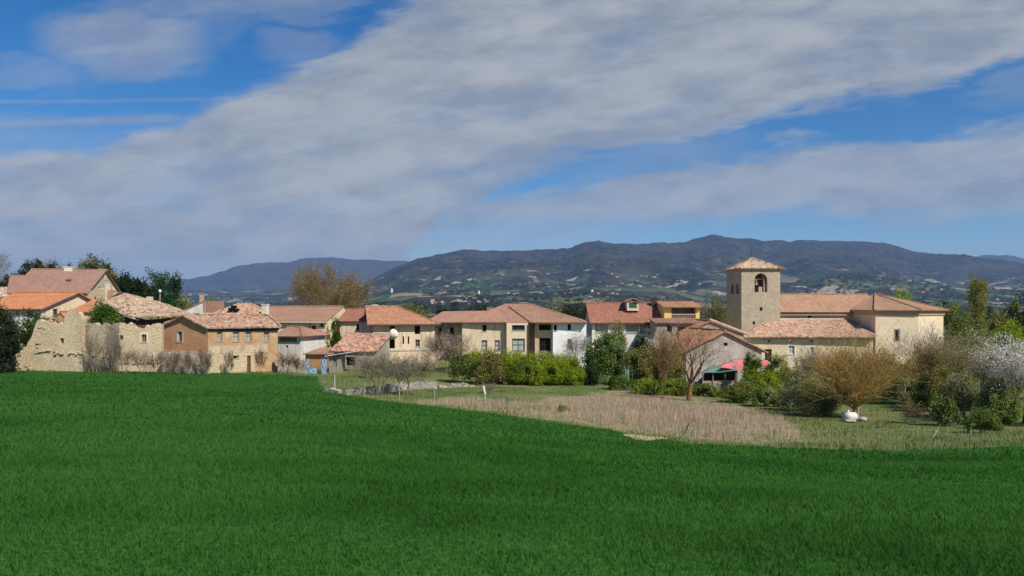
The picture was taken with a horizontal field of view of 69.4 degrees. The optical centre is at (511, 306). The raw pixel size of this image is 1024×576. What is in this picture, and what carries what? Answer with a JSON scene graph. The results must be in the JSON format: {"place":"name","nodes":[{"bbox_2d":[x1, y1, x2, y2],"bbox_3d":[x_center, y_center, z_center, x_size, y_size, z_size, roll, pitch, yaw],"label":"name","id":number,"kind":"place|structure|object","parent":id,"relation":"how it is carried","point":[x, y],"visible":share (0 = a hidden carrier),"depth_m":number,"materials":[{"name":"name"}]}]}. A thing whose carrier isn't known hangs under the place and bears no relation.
{"place":"outdoors","nodes":[
{"label":"outdoors","id":0,"kind":"place"},
{"bbox_2d":[0,317,1023,575],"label":"ground","id":1,"kind":"structure","parent":0,"point":[864,411],"depth_m":15.77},
{"bbox_2d":[0,298,20,373],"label":"ivy bush","id":2,"kind":"object","parent":1,"relation":"on","point":[9,338],"visible":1,"depth_m":79.22,"materials":[{"name":"green plant"}]},
{"bbox_2d":[6,275,30,294],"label":"stone outbuilding","id":3,"kind":"structure","parent":1,"relation":"on","point":[18,282],"depth_m":111.44,"materials":[{"name":"tile"}]},
{"bbox_2d":[11,306,49,354],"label":"ivy bush","id":4,"kind":"object","parent":1,"relation":"on","point":[25,337],"visible":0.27,"depth_m":83.72,"materials":[{"name":"green plant"}]},
{"bbox_2d":[17,258,45,274],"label":"evergreen tree","id":5,"kind":"object","parent":1,"relation":"on","point":[35,264],"visible":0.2,"depth_m":164.70,"materials":[{"name":"green plant"}]},
{"bbox_2d":[0,291,90,340],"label":"white house","id":6,"kind":"structure","parent":1,"relation":"on","point":[51,303],"depth_m":98.69,"materials":[{"name":"orange tile"}]},
{"bbox_2d":[6,310,85,371],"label":"ruined wall","id":7,"kind":"structure","parent":1,"relation":"on","point":[52,346],"depth_m":81.68,"materials":[{"name":"stone"}]},
{"bbox_2d":[26,267,120,297],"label":"stone house","id":8,"kind":"structure","parent":1,"relation":"on","point":[84,282],"depth_m":115.42,"materials":[{"name":"tile"}]},
{"bbox_2d":[70,300,103,322],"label":"orange lean to","id":9,"kind":"object","parent":1,"relation":"on","point":[84,308],"visible":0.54,"depth_m":94.13,"materials":[{"name":"tile"}]},
{"bbox_2d":[76,326,113,372],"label":"bare shrub","id":10,"kind":"object","parent":1,"relation":"on","point":[88,342],"visible":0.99,"depth_m":80.39,"materials":[{"name":"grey plant"}]},
{"bbox_2d":[76,253,115,281],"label":"evergreen tree","id":11,"kind":"object","parent":1,"relation":"on","point":[95,263],"visible":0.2,"depth_m":151.47,"materials":[{"name":"green plant"}]},
{"bbox_2d":[86,322,122,371],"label":"ruined wall","id":12,"kind":"structure","parent":1,"relation":"on","point":[105,329],"depth_m":82.14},
{"bbox_2d":[86,298,124,324],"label":"ivy bush","id":13,"kind":"object","parent":1,"relation":"on","point":[100,315],"visible":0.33,"depth_m":84.46,"materials":[{"name":"green plant"}]},
{"bbox_2d":[87,287,134,318],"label":"ruined gable","id":14,"kind":"structure","parent":1,"relation":"on","point":[98,292],"depth_m":103.56,"materials":[{"name":"stone"}]},
{"bbox_2d":[98,330,125,372],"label":"bare shrub","id":15,"kind":"object","parent":1,"relation":"on","point":[113,355],"visible":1,"depth_m":80.18,"materials":[{"name":"grey plant"}]},
{"bbox_2d":[116,269,138,292],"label":"evergreen tree","id":16,"kind":"object","parent":1,"relation":"on","point":[123,282],"visible":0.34,"depth_m":149.00,"materials":[{"name":"green plant"}]},
{"bbox_2d":[127,276,149,319],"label":"evergreen tree","id":17,"kind":"object","parent":1,"relation":"on","point":[137,288],"visible":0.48,"depth_m":147.40,"materials":[{"name":"green plant"}]},
{"bbox_2d":[91,284,191,327],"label":"old barn","id":18,"kind":"structure","parent":1,"relation":"on","point":[133,306],"depth_m":91.67,"materials":[{"name":"tile"}]},
{"bbox_2d":[119,322,163,371],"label":"ruined wall","id":19,"kind":"structure","parent":1,"relation":"on","point":[151,337],"depth_m":82.31,"materials":[{"name":"stone"}]},
{"bbox_2d":[145,267,171,318],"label":"conifer","id":20,"kind":"object","parent":1,"relation":"on","point":[158,284],"visible":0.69,"depth_m":131.31,"materials":[{"name":"green plant"}]},
{"bbox_2d":[161,269,184,318],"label":"conifer","id":21,"kind":"object","parent":1,"relation":"on","point":[174,282],"visible":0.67,"depth_m":133.83,"materials":[{"name":"green plant"}]},
{"bbox_2d":[162,351,209,373],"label":"garden wall","id":22,"kind":"structure","parent":1,"relation":"on","point":[165,369],"depth_m":81.02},
{"bbox_2d":[184,294,223,312],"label":"white house","id":23,"kind":"structure","parent":1,"relation":"on","point":[202,306],"depth_m":119.47,"materials":[{"name":"brown tile"}]},
{"bbox_2d":[163,313,281,372],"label":"brick house","id":24,"kind":"structure","parent":1,"relation":"on","point":[244,336],"depth_m":84.64,"materials":[{"name":"beige tile"}]},
{"bbox_2d":[212,303,261,313],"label":"old house","id":25,"kind":"structure","parent":1,"relation":"on","point":[245,308],"depth_m":106.18,"materials":[{"name":"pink tile"}]},
{"bbox_2d":[278,351,305,373],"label":"garden wall","id":26,"kind":"structure","parent":1,"relation":"on","point":[290,369],"depth_m":85.64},
{"bbox_2d":[261,304,346,347],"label":"cream house","id":27,"kind":"structure","parent":1,"relation":"on","point":[315,317],"depth_m":106.35,"materials":[{"name":"brown tile"}]},
{"bbox_2d":[278,326,330,360],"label":"annex house","id":28,"kind":"structure","parent":1,"relation":"on","point":[298,341],"depth_m":95.92,"materials":[{"name":"paint"}]},
{"bbox_2d":[303,347,334,368],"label":"brown shed","id":29,"kind":"structure","parent":1,"relation":"on","point":[315,357],"depth_m":92.62,"materials":[{"name":"wood"}]},
{"bbox_2d":[279,258,367,305],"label":"bare tree","id":30,"kind":"object","parent":1,"relation":"on","point":[312,290],"visible":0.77,"depth_m":162.72,"materials":[{"name":"orange plant"}]},
{"bbox_2d":[329,315,341,347],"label":"tree","id":31,"kind":"object","parent":1,"relation":"on","point":[336,338],"visible":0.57,"depth_m":102.88,"materials":[{"name":"green plant"}]},
{"bbox_2d":[316,281,360,307],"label":"bare tree","id":32,"kind":"object","parent":1,"relation":"on","point":[338,298],"visible":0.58,"depth_m":149.47,"materials":[{"name":"brown plant"}]},
{"bbox_2d":[325,351,356,372],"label":"plank shed","id":33,"kind":"structure","parent":1,"relation":"on","point":[336,362],"depth_m":88.00,"materials":[{"name":"white paint"}]},
{"bbox_2d":[313,263,378,308],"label":"bare tree","id":34,"kind":"object","parent":1,"relation":"on","point":[350,282],"visible":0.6,"depth_m":165.14,"materials":[{"name":"orange plant"}]},
{"bbox_2d":[335,308,370,337],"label":"old house","id":35,"kind":"structure","parent":1,"relation":"on","point":[352,320],"depth_m":104.92,"materials":[{"name":"paint"}]},
{"bbox_2d":[328,332,391,370],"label":"tile shed","id":36,"kind":"structure","parent":1,"relation":"on","point":[360,342],"depth_m":94.54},
{"bbox_2d":[347,348,413,395],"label":"bare shrub","id":37,"kind":"object","parent":1,"relation":"on","point":[380,370],"visible":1,"depth_m":66.66,"materials":[{"name":"grey plant"}]},
{"bbox_2d":[342,380,436,394],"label":"dry stone wall","id":38,"kind":"structure","parent":1,"relation":"on","point":[392,388],"depth_m":71.18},
{"bbox_2d":[364,305,440,362],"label":"hip roof house","id":39,"kind":"structure","parent":1,"relation":"on","point":[411,326],"depth_m":100.44,"materials":[{"name":"orange tile"}]},
{"bbox_2d":[388,349,434,393],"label":"bare shrub","id":40,"kind":"object","parent":1,"relation":"on","point":[408,368],"visible":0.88,"depth_m":68.12,"materials":[{"name":"grey plant"}]},
{"bbox_2d":[393,345,442,377],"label":"blossom shrub","id":41,"kind":"object","parent":1,"relation":"on","point":[427,362],"visible":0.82,"depth_m":88.08,"materials":[{"name":"brown plant"}]},
{"bbox_2d":[415,328,473,372],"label":"blossom shrub","id":42,"kind":"object","parent":1,"relation":"on","point":[436,342],"visible":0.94,"depth_m":91.81,"materials":[{"name":"pink plant"}]},
{"bbox_2d":[445,347,475,381],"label":"green bush","id":43,"kind":"object","parent":1,"relation":"on","point":[462,364],"visible":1,"depth_m":83.71,"materials":[{"name":"green plant"}]},
{"bbox_2d":[472,343,511,384],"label":"brown bush","id":44,"kind":"object","parent":1,"relation":"on","point":[487,367],"visible":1,"depth_m":81.97,"materials":[{"name":"orange plant"}]},
{"bbox_2d":[430,304,586,366],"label":"long house","id":45,"kind":"structure","parent":1,"relation":"on","point":[526,329],"depth_m":102.18,"materials":[{"name":"paint"}]},
{"bbox_2d":[0,370,1023,575],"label":"wheat","id":46,"kind":"object","parent":1,"relation":"on","point":[719,490],"visible":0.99,"depth_m":12.60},
{"bbox_2d":[493,347,533,383],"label":"green bush","id":47,"kind":"object","parent":1,"relation":"on","point":[516,355],"visible":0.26,"depth_m":83.10,"materials":[{"name":"green plant"}]},
{"bbox_2d":[26,363,1023,450],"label":"meadow grass","id":48,"kind":"structure","parent":1,"relation":"on","point":[885,424],"depth_m":53.83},
{"bbox_2d":[504,356,548,385],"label":"green bush","id":49,"kind":"object","parent":1,"relation":"on","point":[518,370],"visible":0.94,"depth_m":81.38,"materials":[{"name":"green plant"}]},
{"bbox_2d":[519,350,564,385],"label":"green bush","id":50,"kind":"object","parent":1,"relation":"on","point":[541,353],"visible":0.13,"depth_m":83.02,"materials":[{"name":"green plant"}]},
{"bbox_2d":[526,357,575,385],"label":"green bush","id":51,"kind":"object","parent":1,"relation":"on","point":[543,370],"visible":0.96,"depth_m":81.35,"materials":[{"name":"green plant"}]},
{"bbox_2d":[546,351,585,385],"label":"green bush","id":52,"kind":"object","parent":1,"relation":"on","point":[573,363],"visible":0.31,"depth_m":82.93,"materials":[{"name":"green plant"}]},
{"bbox_2d":[560,295,584,318],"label":"tree clump","id":53,"kind":"object","parent":1,"relation":"on","point":[576,313],"visible":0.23,"depth_m":199.38,"materials":[{"name":"green plant"}]},
{"bbox_2d":[557,330,595,365],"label":"blossom tree","id":54,"kind":"object","parent":1,"relation":"on","point":[572,343],"visible":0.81,"depth_m":92.64,"materials":[{"name":"grey plant"}]},
{"bbox_2d":[574,362,600,385],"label":"thicket","id":55,"kind":"object","parent":1,"relation":"on","point":[591,378],"visible":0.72,"depth_m":83.61,"materials":[{"name":"green plant"}]},
{"bbox_2d":[580,331,628,384],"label":"green tree","id":56,"kind":"object","parent":1,"relation":"on","point":[600,356],"visible":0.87,"depth_m":85.05,"materials":[{"name":"green plant"}]},
{"bbox_2d":[414,387,804,440],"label":"dry reeds","id":57,"kind":"object","parent":1,"relation":"on","point":[695,408],"visible":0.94,"depth_m":54.41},
{"bbox_2d":[602,373,631,390],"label":"thicket","id":58,"kind":"object","parent":1,"relation":"on","point":[616,382],"visible":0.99,"depth_m":79.60,"materials":[{"name":"green plant"}]},
{"bbox_2d":[608,317,627,368],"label":"green tree","id":59,"kind":"object","parent":1,"relation":"on","point":[614,330],"visible":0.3,"depth_m":95.92,"materials":[{"name":"green plant"}]},
{"bbox_2d":[583,298,661,368],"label":"red roof house","id":60,"kind":"structure","parent":1,"relation":"on","point":[634,315],"depth_m":112.56,"materials":[{"name":"tile"}]},
{"bbox_2d":[618,346,643,386],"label":"thicket","id":61,"kind":"object","parent":1,"relation":"on","point":[626,362],"visible":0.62,"depth_m":83.75,"materials":[{"name":"green plant"}]},
{"bbox_2d":[631,332,655,367],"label":"dark shrub","id":62,"kind":"object","parent":1,"relation":"on","point":[637,343],"visible":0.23,"depth_m":94.70,"materials":[{"name":"green plant"}]},
{"bbox_2d":[628,375,666,394],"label":"thicket","id":63,"kind":"object","parent":1,"relation":"on","point":[647,386],"visible":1,"depth_m":75.25,"materials":[{"name":"green plant"}]},
{"bbox_2d":[630,342,665,386],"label":"thicket","id":64,"kind":"object","parent":1,"relation":"on","point":[645,369],"visible":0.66,"depth_m":82.50,"materials":[{"name":"green plant"}]},
{"bbox_2d":[647,325,680,391],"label":"bare shrub","id":65,"kind":"object","parent":1,"relation":"on","point":[663,350],"visible":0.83,"depth_m":77.67,"materials":[{"name":"orange plant"}]},
{"bbox_2d":[651,342,687,387],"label":"thicket","id":66,"kind":"object","parent":1,"relation":"on","point":[676,370],"visible":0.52,"depth_m":81.56,"materials":[{"name":"orange plant"}]},
{"bbox_2d":[648,318,697,338],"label":"rubble house","id":67,"kind":"structure","parent":1,"relation":"on","point":[656,322],"depth_m":105.83,"materials":[{"name":"stone"}]},
{"bbox_2d":[660,377,693,395],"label":"thicket","id":68,"kind":"object","parent":1,"relation":"on","point":[675,387],"visible":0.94,"depth_m":75.61,"materials":[{"name":"green plant"}]},
{"bbox_2d":[655,301,702,318],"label":"terrace house","id":69,"kind":"structure","parent":1,"relation":"on","point":[677,309],"depth_m":111.61,"materials":[{"name":"paint"}]},
{"bbox_2d":[641,315,732,400],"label":"bare tree","id":70,"kind":"object","parent":1,"relation":"on","point":[690,381],"visible":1,"depth_m":69.92,"materials":[{"name":"orange plant"}]},
{"bbox_2d":[692,382,719,396],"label":"thicket","id":71,"kind":"object","parent":1,"relation":"on","point":[703,388],"visible":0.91,"depth_m":75.66,"materials":[{"name":"green plant"}]},
{"bbox_2d":[654,327,767,384],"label":"barn","id":72,"kind":"structure","parent":1,"relation":"on","point":[728,345],"depth_m":91.56,"materials":[{"name":"orange tile"}]},
{"bbox_2d":[676,318,746,339],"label":"stone barn","id":73,"kind":"structure","parent":1,"relation":"on","point":[739,333],"depth_m":101.00,"materials":[{"name":"orange tile"}]},
{"bbox_2d":[701,293,725,325],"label":"bare tree","id":74,"kind":"object","parent":1,"relation":"on","point":[719,315],"visible":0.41,"depth_m":136.74,"materials":[{"name":"green plant"}]},
{"bbox_2d":[702,364,737,388],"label":"garden shelter","id":75,"kind":"object","parent":1,"relation":"on","point":[727,377],"visible":0.83,"depth_m":88.83,"materials":[{"name":"metal"}]},
{"bbox_2d":[712,380,756,402],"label":"green bush","id":76,"kind":"object","parent":1,"relation":"on","point":[739,391],"visible":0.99,"depth_m":69.60,"materials":[{"name":"green plant"}]},
{"bbox_2d":[740,349,763,379],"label":"green bush","id":77,"kind":"object","parent":1,"relation":"on","point":[750,366],"visible":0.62,"depth_m":83.83,"materials":[{"name":"green plant"}]},
{"bbox_2d":[740,370,785,391],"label":"green bush","id":78,"kind":"object","parent":1,"relation":"on","point":[764,379],"visible":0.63,"depth_m":73.58,"materials":[{"name":"green plant"}]},
{"bbox_2d":[750,385,780,406],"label":"green bush","id":79,"kind":"object","parent":1,"relation":"on","point":[762,395],"visible":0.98,"depth_m":66.52,"materials":[{"name":"green plant"}]},
{"bbox_2d":[759,352,788,380],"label":"green bush","id":80,"kind":"object","parent":1,"relation":"on","point":[772,366],"visible":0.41,"depth_m":83.73,"materials":[{"name":"green plant"}]},
{"bbox_2d":[776,365,826,410],"bbox_3d":[24.850,6.987,63.182,4.449,3.937,2.713,0,0,0],"label":"grey bush","id":81,"kind":"object","parent":1,"relation":"on","point":[788,398],"visible":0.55,"depth_m":63.03,"materials":[{"name":"green plant"}]},
{"bbox_2d":[784,346,831,383],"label":"bare shrub","id":82,"kind":"object","parent":1,"relation":"on","point":[804,361],"visible":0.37,"depth_m":73.59,"materials":[{"name":"grey plant"}]},
{"bbox_2d":[795,388,841,416],"bbox_3d":[24.335,7.590,58.944,3.737,2.319,2.342,0,0,0],"label":"grey bush","id":83,"kind":"object","parent":1,"relation":"on","point":[824,406],"visible":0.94,"depth_m":58.44,"materials":[{"name":"green plant"}]},
{"bbox_2d":[808,345,856,406],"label":"bare shrub","id":84,"kind":"object","parent":1,"relation":"on","point":[832,366],"visible":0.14,"depth_m":65.93,"materials":[{"name":"brown plant"}]},
{"bbox_2d":[722,249,948,378],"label":"church","id":85,"kind":"structure","parent":1,"relation":"on","point":[763,312],"depth_m":112.15,"materials":[{"name":"stone"}]},
{"bbox_2d":[775,313,950,412],"bbox_3d":[26.893,4.560,56.570,10.389,8.223,11.174,0,0,-42],"label":"willow","id":86,"kind":"object","parent":1,"relation":"on","point":[862,370],"visible":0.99,"depth_m":56.32,"materials":[{"name":"orange plant"}]},
{"bbox_2d":[877,357,916,400],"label":"thicket","id":87,"kind":"object","parent":1,"relation":"on","point":[890,389],"visible":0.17,"depth_m":71.74,"materials":[{"name":"green plant"}]},
{"bbox_2d":[890,373,919,404],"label":"garden shrub","id":88,"kind":"object","parent":1,"relation":"on","point":[902,394],"visible":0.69,"depth_m":65.54,"materials":[{"name":"green plant"}]},
{"bbox_2d":[898,397,928,422],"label":"bare shrub","id":89,"kind":"object","parent":1,"relation":"on","point":[910,409],"visible":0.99,"depth_m":51.80,"materials":[{"name":"brown plant"}]},
{"bbox_2d":[887,309,956,359],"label":"blossom tree","id":90,"kind":"object","parent":1,"relation":"on","point":[934,335],"visible":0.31,"depth_m":83.43,"materials":[{"name":"grey plant"}]},
{"bbox_2d":[907,373,936,407],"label":"green bush","id":91,"kind":"object","parent":1,"relation":"on","point":[920,396],"visible":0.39,"depth_m":61.96,"materials":[{"name":"green plant"}]},
{"bbox_2d":[897,327,968,388],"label":"brown tree","id":92,"kind":"object","parent":1,"relation":"on","point":[925,358],"visible":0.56,"depth_m":66.01,"materials":[{"name":"orange plant"}]},
{"bbox_2d":[921,360,960,409],"bbox_3d":[33.958,6.232,58.183,3.475,4.047,2.228,0,0,0],"label":"garden shrub","id":93,"kind":"object","parent":1,"relation":"on","point":[938,381],"visible":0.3,"depth_m":57.93,"materials":[{"name":"green plant"}]},
{"bbox_2d":[927,391,962,425],"bbox_3d":[29.231,6.908,50.002,2.284,2.398,1.539,0,0,0],"label":"garden shrub","id":94,"kind":"object","parent":1,"relation":"on","point":[944,414],"visible":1,"depth_m":49.77,"materials":[{"name":"green plant"}]},
{"bbox_2d":[937,293,978,347],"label":"round tree","id":95,"kind":"object","parent":1,"relation":"on","point":[958,325],"visible":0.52,"depth_m":127.48,"materials":[{"name":"green plant"}]},
{"bbox_2d":[934,366,981,416],"bbox_3d":[32.915,6.248,53.988,3.698,3.748,2.557,0,0,0],"label":"grey bush","id":96,"kind":"object","parent":1,"relation":"on","point":[963,393],"visible":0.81,"depth_m":53.66,"materials":[{"name":"green plant"}]},
{"bbox_2d":[929,328,993,407],"bbox_3d":[36.685,5.057,59.715,5.255,6.572,5.054,0,0,32],"label":"brown tree","id":97,"kind":"object","parent":1,"relation":"on","point":[951,356],"visible":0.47,"depth_m":59.99,"materials":[{"name":"orange plant"}]},
{"bbox_2d":[951,324,986,355],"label":"round tree","id":98,"kind":"object","parent":1,"relation":"on","point":[981,332],"visible":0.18,"depth_m":109.59,"materials":[{"name":"green plant"}]},
{"bbox_2d":[962,268,993,343],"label":"poplar","id":99,"kind":"object","parent":1,"relation":"on","point":[977,303],"visible":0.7,"depth_m":133.11,"materials":[{"name":"green plant"}]},
{"bbox_2d":[961,406,1004,432],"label":"green bush","id":100,"kind":"object","parent":1,"relation":"on","point":[981,419],"visible":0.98,"depth_m":44.31,"materials":[{"name":"green plant"}]},
{"bbox_2d":[959,351,1017,396],"bbox_3d":[36.366,5.731,56.959,3.778,4.747,3.514,0,0,0],"label":"bare shrub","id":101,"kind":"object","parent":1,"relation":"on","point":[979,373],"visible":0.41,"depth_m":56.70,"materials":[{"name":"grey plant"}]},
{"bbox_2d":[961,331,1023,423],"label":"blossom tree","id":102,"kind":"object","parent":1,"relation":"on","point":[1018,360],"visible":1,"depth_m":49.79,"materials":[{"name":"white plant"}]},
{"bbox_2d":[984,304,1008,347],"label":"round tree","id":103,"kind":"object","parent":1,"relation":"on","point":[994,320],"visible":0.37,"depth_m":169.15,"materials":[{"name":"green plant"}]},
{"bbox_2d":[974,370,1019,411],"bbox_3d":[33.835,6.184,51.999,3.100,3.679,2.045,0,0,0],"label":"garden shrub","id":104,"kind":"object","parent":1,"relation":"on","point":[983,400],"visible":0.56,"depth_m":51.59,"materials":[{"name":"green plant"}]},
{"bbox_2d":[979,311,1023,359],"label":"conical bush","id":105,"kind":"object","parent":1,"relation":"on","point":[1014,333],"visible":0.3,"depth_m":95.53,"materials":[{"name":"green plant"}]},
{"bbox_2d":[984,387,1021,428],"bbox_3d":[31.128,6.494,47.022,2.073,2.712,1.264,0,0,0],"label":"garden shrub","id":106,"kind":"object","parent":1,"relation":"on","point":[1006,410],"visible":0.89,"depth_m":46.70,"materials":[{"name":"green plant"}]},
{"bbox_2d":[998,289,1023,359],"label":"round tree","id":107,"kind":"object","parent":1,"relation":"on","point":[1013,310],"visible":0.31,"depth_m":118.09,"materials":[{"name":"green plant"}]},
{"bbox_2d":[0,0,1023,285],"label":"sky","id":108,"kind":"structure","parent":0,"point":[195,138],"materials":[{"name":"blue"}]},
{"bbox_2d":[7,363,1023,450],"bbox_3d":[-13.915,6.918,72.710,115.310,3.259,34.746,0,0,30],"label":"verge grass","id":109,"kind":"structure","parent":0,"point":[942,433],"depth_m":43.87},
{"bbox_2d":[164,234,1023,338],"bbox_3d":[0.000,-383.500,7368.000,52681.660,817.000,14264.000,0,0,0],"label":"hills","id":110,"kind":"structure","parent":0,"point":[264,281],"depth_m":4835.02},
{"bbox_2d":[184,254,1023,321],"bbox_3d":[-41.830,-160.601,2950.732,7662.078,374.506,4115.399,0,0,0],"label":"woods","id":111,"kind":"object","parent":110,"relation":"on","point":[485,295],"visible":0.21,"depth_m":3151.47,"materials":[{"name":"green plant"}]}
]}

